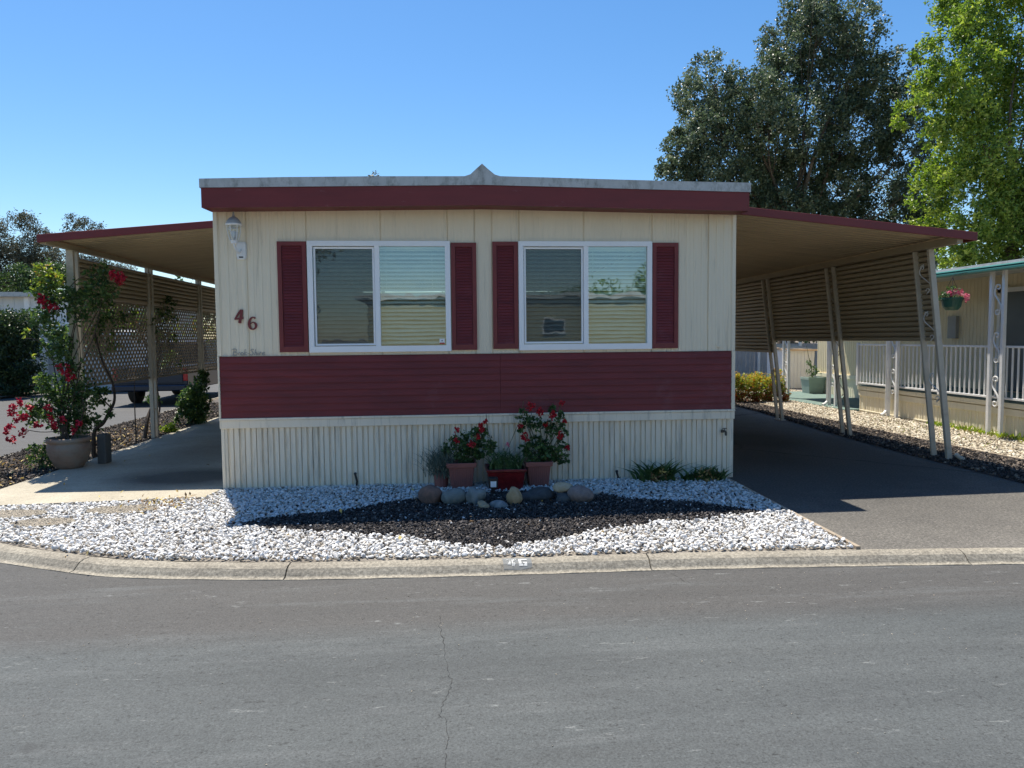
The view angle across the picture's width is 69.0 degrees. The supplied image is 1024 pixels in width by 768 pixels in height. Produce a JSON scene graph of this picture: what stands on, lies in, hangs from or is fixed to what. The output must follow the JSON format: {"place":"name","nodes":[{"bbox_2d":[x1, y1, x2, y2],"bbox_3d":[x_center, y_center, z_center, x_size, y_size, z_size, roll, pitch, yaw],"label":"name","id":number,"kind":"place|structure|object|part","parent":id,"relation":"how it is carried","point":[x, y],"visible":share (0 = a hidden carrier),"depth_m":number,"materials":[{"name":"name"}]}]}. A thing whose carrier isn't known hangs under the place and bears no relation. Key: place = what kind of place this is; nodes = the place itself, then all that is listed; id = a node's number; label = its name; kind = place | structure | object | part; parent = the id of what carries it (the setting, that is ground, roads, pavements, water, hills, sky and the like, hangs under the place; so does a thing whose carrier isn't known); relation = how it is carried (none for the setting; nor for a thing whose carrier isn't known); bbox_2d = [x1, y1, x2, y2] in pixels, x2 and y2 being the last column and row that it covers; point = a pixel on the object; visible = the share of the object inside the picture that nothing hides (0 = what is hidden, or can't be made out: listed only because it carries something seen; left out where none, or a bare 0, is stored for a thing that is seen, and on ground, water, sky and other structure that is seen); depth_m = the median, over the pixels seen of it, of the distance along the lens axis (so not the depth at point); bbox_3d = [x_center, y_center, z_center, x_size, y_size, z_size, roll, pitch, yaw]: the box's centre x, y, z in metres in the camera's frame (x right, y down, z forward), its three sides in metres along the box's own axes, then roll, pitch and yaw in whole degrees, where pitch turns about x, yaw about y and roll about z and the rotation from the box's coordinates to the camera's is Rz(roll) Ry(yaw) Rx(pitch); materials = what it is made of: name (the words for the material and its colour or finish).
{"place":"outdoors","nodes":[
{"label":"outdoors","id":0,"kind":"place"},
{"bbox_2d":[0,384,1023,767],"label":"road","id":1,"kind":"structure","parent":0,"point":[356,672],"depth_m":3.87,"materials":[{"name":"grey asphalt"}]},
{"bbox_2d":[0,392,38,398],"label":"kerb","id":2,"kind":"structure","parent":1,"relation":"on","point":[14,396],"depth_m":23.34,"materials":[{"name":"concrete"}]},
{"bbox_2d":[39,330,146,389],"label":"storage shed","id":3,"kind":"structure","parent":1,"relation":"on","point":[50,369],"depth_m":25.24,"materials":[{"name":"white plastic"}]},
{"bbox_2d":[111,340,217,402],"bbox_3d":[-9.864,-0.441,22.259,2.040,1.740,5.510,-1,4,-5],"label":"pickup truck","id":4,"kind":"object","parent":1,"relation":"on","point":[174,384],"visible":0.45,"depth_m":19.73,"materials":[{"name":"black metal"}]},
{"bbox_3d":[-9.749,-0.937,21.678,1.400,0.440,0.165,-1,4,-5],"label":"rear window","id":5,"kind":"part","parent":4,"relation":"part of","materials":[{"name":"black glass"}]},
{"bbox_2d":[438,615,451,766],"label":"road crack","id":6,"kind":"object","parent":1,"relation":"on","point":[446,695],"visible":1,"depth_m":3.59,"materials":[{"name":"grey asphalt"}]},
{"bbox_2d":[0,397,1023,579],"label":"kerb","id":7,"kind":"structure","parent":1,"relation":"on","point":[69,563],"depth_m":5.53,"materials":[{"name":"concrete"}]},
{"bbox_2d":[502,558,531,569],"bbox_3d":[0.039,1.331,5.508,0.215,0.054,0.120,-1,4,-5],"label":"kerb number","id":8,"kind":"object","parent":7,"relation":"on","point":[516,563],"visible":1,"depth_m":5.49,"materials":[{"name":"white paint"}]},
{"bbox_2d":[0,0,1023,338],"label":"sky","id":9,"kind":"structure","parent":0,"point":[113,112],"materials":[{"name":"blue"}]},
{"bbox_2d":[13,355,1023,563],"bbox_3d":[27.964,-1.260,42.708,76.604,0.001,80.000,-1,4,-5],"label":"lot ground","id":10,"kind":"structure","parent":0,"point":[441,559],"depth_m":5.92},
{"bbox_2d":[0,399,218,488],"bbox_3d":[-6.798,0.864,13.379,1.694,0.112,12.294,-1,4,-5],"label":"side mulch","id":11,"kind":"object","parent":10,"relation":"on","point":[165,416],"visible":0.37,"depth_m":11.91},
{"bbox_2d":[24,437,53,468],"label":"shrub","id":12,"kind":"object","parent":11,"relation":"on","point":[44,454],"visible":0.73,"depth_m":9.57,"materials":[{"name":"green plant"}]},
{"bbox_2d":[0,421,189,485],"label":"leaf litter","id":13,"kind":"object","parent":11,"relation":"on","point":[90,440],"visible":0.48,"depth_m":11.52,"materials":[{"name":"brown plant"}]},
{"bbox_2d":[59,299,138,458],"bbox_3d":[-6.093,-0.191,11.153,0.704,2.419,1.868,-1,4,-12],"label":"climbing vine","id":14,"kind":"object","parent":11,"relation":"on","point":[108,411],"visible":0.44,"depth_m":10.47,"materials":[{"name":"green plant"}]},
{"bbox_2d":[129,295,181,441],"bbox_3d":[-6.231,-0.364,13.038,0.752,2.551,2.115,-1,4,-5],"label":"climbing vine","id":15,"kind":"object","parent":11,"relation":"on","point":[166,301],"visible":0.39,"depth_m":12.92,"materials":[{"name":"plant"}]},
{"bbox_2d":[159,422,179,432],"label":"groundcover plant","id":16,"kind":"object","parent":11,"relation":"on","point":[170,427],"visible":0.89,"depth_m":13.24,"materials":[{"name":"green plant"}]},
{"bbox_2d":[173,368,214,424],"bbox_3d":[-6.152,0.280,14.442,0.693,1.167,0.667,2,4,31],"label":"garden shrub","id":17,"kind":"object","parent":11,"relation":"on","point":[198,402],"visible":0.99,"depth_m":14.39,"materials":[{"name":"green plant"}]},
{"bbox_2d":[0,417,222,506],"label":"concrete patio","id":18,"kind":"structure","parent":10,"relation":"on","point":[191,452],"depth_m":8.97,"materials":[{"name":"beige concrete"}]},
{"bbox_2d":[3,259,126,468],"bbox_3d":[-5.660,-0.273,9.667,1.524,2.690,0.794,-1,4,-5],"label":"potted rose","id":19,"kind":"object","parent":18,"relation":"on","point":[65,449],"visible":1,"depth_m":9.53,"materials":[{"name":"plant"}]},
{"bbox_2d":[97,433,111,463],"bbox_3d":[-5.447,0.860,9.949,0.110,0.390,0.180,-1,4,-5],"label":"concrete block","id":20,"kind":"object","parent":18,"relation":"on","point":[104,454],"depth_m":9.87,"materials":[{"name":"grey concrete"}]},
{"bbox_2d":[36,220,216,461],"bbox_3d":[-5.093,-0.859,15.391,2.483,3.137,12.375,-1,4,-5],"label":"carport","id":21,"kind":"object","parent":18,"relation":"on","point":[185,250],"visible":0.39,"depth_m":11.71,"materials":[{"name":"beige metal"}]},
{"bbox_2d":[90,303,215,355],"bbox_3d":[-6.382,-1.057,14.025,0.584,0.944,7.252,-1,4,-5],"label":"lattice creeper","id":22,"kind":"object","parent":21,"relation":"attached to","point":[112,333],"visible":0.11,"depth_m":11.67,"materials":[{"name":"green plant"}]},
{"bbox_2d":[0,475,855,561],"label":"white gravel","id":23,"kind":"structure","parent":10,"relation":"on","point":[816,544],"depth_m":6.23,"materials":[{"name":"white gravel"}]},
{"bbox_2d":[0,509,47,519],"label":"stepping stone","id":24,"kind":"object","parent":23,"relation":"on","point":[21,513],"visible":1,"depth_m":7.05,"materials":[{"name":"concrete"}]},
{"bbox_2d":[10,517,74,528],"bbox_3d":[-4.231,1.253,6.713,0.540,0.044,0.312,-1,4,-5],"label":"stepping stone","id":25,"kind":"object","parent":23,"relation":"on","point":[42,522],"visible":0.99,"depth_m":6.69,"materials":[{"name":"stone"}]},
{"bbox_2d":[86,505,158,515],"bbox_3d":[-3.763,1.219,7.197,0.660,0.043,0.340,-1,4,-5],"label":"stepping stone","id":26,"kind":"object","parent":23,"relation":"on","point":[123,509],"visible":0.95,"depth_m":7.17,"materials":[{"name":"concrete"}]},
{"bbox_2d":[30,477,677,557],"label":"fallen leaves","id":27,"kind":"object","parent":23,"relation":"on","point":[169,501],"visible":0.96,"depth_m":7.34,"materials":[{"name":"brown plant"}]},
{"bbox_2d":[354,472,357,487],"bbox_3d":[-1.731,1.069,8.257,0.042,0.177,0.035,1,4,17],"label":"sprinkler","id":28,"kind":"object","parent":23,"relation":"on","point":[355,475],"visible":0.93,"depth_m":8.25,"materials":[{"name":"black plastic"}]},
{"bbox_2d":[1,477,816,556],"bbox_3d":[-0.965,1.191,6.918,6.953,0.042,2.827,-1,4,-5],"label":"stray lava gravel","id":29,"kind":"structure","parent":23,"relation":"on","point":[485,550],"depth_m":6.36,"materials":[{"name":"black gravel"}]},
{"bbox_2d":[412,444,469,488],"bbox_3d":[-0.785,0.893,8.151,0.696,0.518,0.671,-1,4,-5],"label":"lavender plant","id":30,"kind":"object","parent":23,"relation":"on","point":[440,474],"visible":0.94,"depth_m":8.10,"materials":[{"name":"green plant"}]},
{"bbox_2d":[440,418,497,488],"bbox_3d":[-0.462,0.755,8.173,0.657,0.786,0.367,-1,4,-5],"label":"potted geranium","id":31,"kind":"object","parent":23,"relation":"on","point":[461,473],"visible":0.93,"depth_m":8.09,"materials":[{"name":"plant"}]},
{"bbox_2d":[474,401,529,491],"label":"potted grass","id":32,"kind":"object","parent":23,"relation":"on","point":[508,472],"depth_m":7.98,"materials":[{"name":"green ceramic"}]},
{"bbox_2d":[241,489,764,547],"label":"dark lava gravel","id":33,"kind":"structure","parent":23,"relation":"on","point":[484,534],"depth_m":6.72,"materials":[{"name":"black gravel"}]},
{"bbox_2d":[418,485,441,505],"bbox_3d":[-0.810,1.102,7.378,0.245,0.214,0.181,-1,4,-5],"label":"rock","id":34,"kind":"object","parent":33,"relation":"on","point":[427,494],"visible":0.91,"depth_m":7.31,"materials":[{"name":"stone"}]},
{"bbox_2d":[441,488,465,504],"bbox_3d":[-0.576,1.125,7.356,0.256,0.199,0.221,-1,4,-5],"label":"rock","id":35,"kind":"object","parent":33,"relation":"on","point":[453,496],"visible":0.8,"depth_m":7.28,"materials":[{"name":"grey stone"}]},
{"bbox_2d":[465,486,485,504],"bbox_3d":[-0.355,1.109,7.356,0.216,0.202,0.173,-3,4,-35],"label":"rock","id":36,"kind":"object","parent":33,"relation":"on","point":[473,495],"visible":0.84,"depth_m":7.29,"materials":[{"name":"grey stone"}]},
{"bbox_2d":[477,500,489,508],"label":"rock","id":37,"kind":"object","parent":33,"relation":"on","point":[481,503],"visible":0.86,"depth_m":7.12,"materials":[{"name":"grey stone"}]},
{"bbox_2d":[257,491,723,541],"bbox_3d":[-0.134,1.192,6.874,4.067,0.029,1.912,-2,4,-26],"label":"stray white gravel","id":38,"kind":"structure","parent":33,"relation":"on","point":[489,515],"depth_m":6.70,"materials":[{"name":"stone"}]},
{"bbox_2d":[488,477,497,495],"bbox_3d":[-0.194,1.070,7.711,0.095,0.210,0.086,-1,4,-5],"label":"garden light","id":39,"kind":"object","parent":33,"relation":"on","point":[492,483],"visible":0.9,"depth_m":7.67,"materials":[{"name":"black plastic"}]},
{"bbox_2d":[490,500,507,507],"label":"rock","id":40,"kind":"object","parent":33,"relation":"on","point":[498,503],"visible":0.79,"depth_m":7.13,"materials":[{"name":"grey stone"}]},
{"bbox_2d":[506,487,522,504],"bbox_3d":[0.024,1.111,7.312,0.166,0.211,0.142,-1,4,-5],"label":"rock","id":41,"kind":"object","parent":33,"relation":"on","point":[514,495],"visible":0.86,"depth_m":7.26,"materials":[{"name":"beige stone"}]},
{"bbox_2d":[522,486,553,500],"bbox_3d":[0.252,1.115,7.491,0.353,0.164,0.195,-1,4,-5],"label":"rock","id":42,"kind":"object","parent":33,"relation":"on","point":[540,493],"visible":0.79,"depth_m":7.43,"materials":[{"name":"grey stone"}]},
{"bbox_2d":[567,486,593,502],"bbox_3d":[0.680,1.103,7.389,0.270,0.186,0.190,-1,4,-5],"label":"rock","id":43,"kind":"object","parent":33,"relation":"on","point":[578,494],"visible":0.91,"depth_m":7.32,"materials":[{"name":"grey stone"}]},
{"bbox_2d":[514,400,569,487],"bbox_3d":[0.336,0.652,8.216,0.623,0.970,0.349,-1,4,-5],"label":"potted geranium","id":44,"kind":"object","parent":23,"relation":"on","point":[538,471],"visible":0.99,"depth_m":8.19,"materials":[{"name":"plant"}]},
{"bbox_2d":[555,492,570,501],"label":"rock","id":45,"kind":"object","parent":23,"relation":"on","point":[563,496],"visible":0.52,"depth_m":7.35,"materials":[{"name":"grey stone"}]},
{"bbox_2d":[618,457,696,482],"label":"leafy plant","id":46,"kind":"object","parent":23,"relation":"on","point":[657,474],"visible":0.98,"depth_m":8.35,"materials":[{"name":"green plant"}]},
{"bbox_2d":[676,463,732,482],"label":"leafy plant","id":47,"kind":"object","parent":23,"relation":"on","point":[706,474],"visible":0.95,"depth_m":8.37,"materials":[{"name":"green plant"}]},
{"bbox_2d":[199,164,750,489],"bbox_3d":[-0.973,-1.051,15.585,5.840,3.498,15.312,-1,4,-5],"label":"mobile home","id":48,"kind":"object","parent":10,"relation":"on","point":[351,340],"visible":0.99,"depth_m":8.29,"materials":[{"name":"beige metal"}]},
{"bbox_2d":[306,241,450,352],"bbox_3d":[-1.456,-0.963,8.236,1.546,1.212,0.139,-1,4,-5],"label":"window","id":49,"kind":"structure","parent":48,"relation":"in","point":[343,277],"depth_m":8.19,"materials":[{"name":"glass"}]},
{"bbox_2d":[518,241,651,349],"bbox_3d":[0.826,-0.998,8.442,1.519,1.212,0.139,-1,4,-5],"label":"window","id":50,"kind":"structure","parent":48,"relation":"in","point":[553,278],"depth_m":8.40,"materials":[{"name":"glass"}]},
{"bbox_2d":[737,326,817,371],"bbox_3d":[9.698,-3.043,33.955,10.887,6.209,5.071,-1,4,-5],"label":"background tree","id":51,"kind":"object","parent":10,"relation":"on","point":[795,342],"depth_m":34.28,"materials":[{"name":"green plant"}]},
{"bbox_2d":[726,477,860,549],"bbox_3d":[2.558,1.181,7.197,0.035,0.050,2.961,-1,4,-4],"label":"edging board","id":52,"kind":"object","parent":10,"relation":"on","point":[845,541],"visible":0.29,"depth_m":6.35,"materials":[{"name":"brown wood"}]},
{"bbox_2d":[735,372,1023,459],"bbox_3d":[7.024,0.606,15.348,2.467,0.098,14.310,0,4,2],"label":"tan gravel","id":53,"kind":"structure","parent":10,"relation":"on","point":[975,442],"depth_m":12.77,"materials":[{"name":"beige gravel"}]},
{"bbox_2d":[735,368,791,401],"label":"flowering shrub","id":54,"kind":"object","parent":53,"relation":"on","point":[750,384],"visible":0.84,"depth_m":18.13,"materials":[{"name":"yellow plant"}]},
{"bbox_2d":[735,342,817,378],"bbox_3d":[8.931,-0.757,26.078,3.890,1.400,0.120,-1,4,-5],"label":"panel fence","id":55,"kind":"object","parent":53,"relation":"on","point":[747,362],"visible":0.24,"depth_m":26.07,"materials":[{"name":"white metal"}]},
{"bbox_2d":[653,0,954,343],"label":"evergreen tree","id":56,"kind":"object","parent":53,"relation":"on","point":[756,158],"visible":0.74,"depth_m":27.20,"materials":[{"name":"green plant"}]},
{"bbox_2d":[759,391,859,410],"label":"green patio","id":57,"kind":"structure","parent":53,"relation":"on","point":[813,399],"depth_m":18.52,"materials":[{"name":"green concrete"}]},
{"bbox_2d":[800,346,825,393],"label":"potted plant","id":58,"kind":"object","parent":57,"relation":"on","point":[812,385],"visible":1,"depth_m":20.44,"materials":[{"name":"green plant"}]},
{"bbox_2d":[740,398,1022,459],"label":"edging board","id":59,"kind":"object","parent":53,"relation":"on","point":[1004,456],"visible":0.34,"depth_m":11.06,"materials":[{"name":"brown wood"}]},
{"bbox_2d":[771,258,1023,438],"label":"mobile home","id":60,"kind":"object","parent":53,"relation":"on","point":[982,330],"visible":0.64,"depth_m":14.20,"materials":[{"name":"white metal"}]},
{"bbox_2d":[938,272,969,309],"bbox_3d":[7.224,-1.513,12.129,0.512,0.615,0.359,-1,4,-5],"label":"hanging basket","id":61,"kind":"object","parent":60,"relation":"hanging from","point":[949,301],"visible":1,"depth_m":12.05,"materials":[{"name":"green plastic"}]},
{"bbox_2d":[856,418,1021,447],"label":"gravel weeds","id":62,"kind":"object","parent":53,"relation":"on","point":[939,434],"visible":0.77,"depth_m":12.31,"materials":[{"name":"green plant"}]},
{"bbox_2d":[889,0,1023,268],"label":"broadleaf tree","id":63,"kind":"object","parent":53,"relation":"on","point":[977,109],"visible":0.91,"depth_m":21.06,"materials":[{"name":"green plant"}]},
{"bbox_2d":[926,421,1023,441],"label":"weeds","id":64,"kind":"object","parent":53,"relation":"on","point":[965,428],"visible":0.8,"depth_m":12.15,"materials":[{"name":"green plant"}]},
{"bbox_2d":[950,426,1023,441],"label":"dry weeds","id":65,"kind":"object","parent":53,"relation":"on","point":[985,433],"visible":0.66,"depth_m":11.94,"materials":[{"name":"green plant"}]},
{"bbox_2d":[735,400,1023,482],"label":"mulch strip","id":66,"kind":"object","parent":10,"relation":"on","point":[916,455],"visible":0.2,"depth_m":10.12,"materials":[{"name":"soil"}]},
{"bbox_2d":[592,207,977,460],"bbox_3d":[3.709,-0.838,14.166,3.304,3.142,10.805,-1,4,-5],"label":"carport","id":67,"kind":"object","parent":66,"relation":"on","point":[832,279],"visible":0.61,"depth_m":10.91,"materials":[{"name":"beige metal"}]},
{"bbox_2d":[553,482,572,492],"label":"rock","id":68,"kind":"object","parent":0,"point":[559,487],"visible":0.91,"depth_m":7.40,"materials":[{"name":"beige stone"}]},
{"bbox_2d":[767,345,816,387],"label":"garden shed","id":69,"kind":"structure","parent":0,"point":[799,357],"depth_m":23.12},
{"bbox_2d":[728,407,1023,549],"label":"driveway","id":70,"kind":"structure","parent":0,"point":[865,495],"depth_m":7.92,"materials":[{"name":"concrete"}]},
{"label":"ground","id":71,"kind":"structure","parent":0,"visible":0},
{"bbox_2d":[175,275,812,342],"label":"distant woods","id":72,"kind":"object","parent":71,"relation":"on","point":[178,277],"depth_m":65.72,"materials":[{"name":"plant"}]},
{"label":"opposite lot ground","id":73,"kind":"structure","parent":0,"visible":0},
{"bbox_2d":[0,215,22,291],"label":"eucalyptus tree","id":74,"kind":"object","parent":73,"relation":"on","point":[4,233],"visible":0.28,"depth_m":55.78,"materials":[{"name":"green plant"}]},
{"bbox_2d":[0,304,51,396],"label":"hedge","id":75,"kind":"object","parent":73,"relation":"on","point":[16,372],"visible":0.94,"depth_m":23.24,"materials":[{"name":"green plant"}]},
{"bbox_2d":[0,208,65,288],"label":"eucalyptus tree","id":76,"kind":"object","parent":73,"relation":"on","point":[29,258],"visible":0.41,"depth_m":55.47,"materials":[{"name":"green plant"}]},
{"bbox_2d":[0,257,66,291],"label":"background tree","id":77,"kind":"object","parent":73,"relation":"on","point":[26,273],"visible":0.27,"depth_m":47.21,"materials":[{"name":"green plant"}]},
{"bbox_2d":[44,212,137,284],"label":"eucalyptus tree","id":78,"kind":"object","parent":73,"relation":"on","point":[77,224],"visible":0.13,"depth_m":55.97,"materials":[{"name":"green plant"}]},
{"bbox_2d":[0,292,196,386],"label":"mobile home","id":79,"kind":"object","parent":73,"relation":"on","point":[17,301],"visible":0.16,"depth_m":27.17,"materials":[{"name":"white"}]}
]}

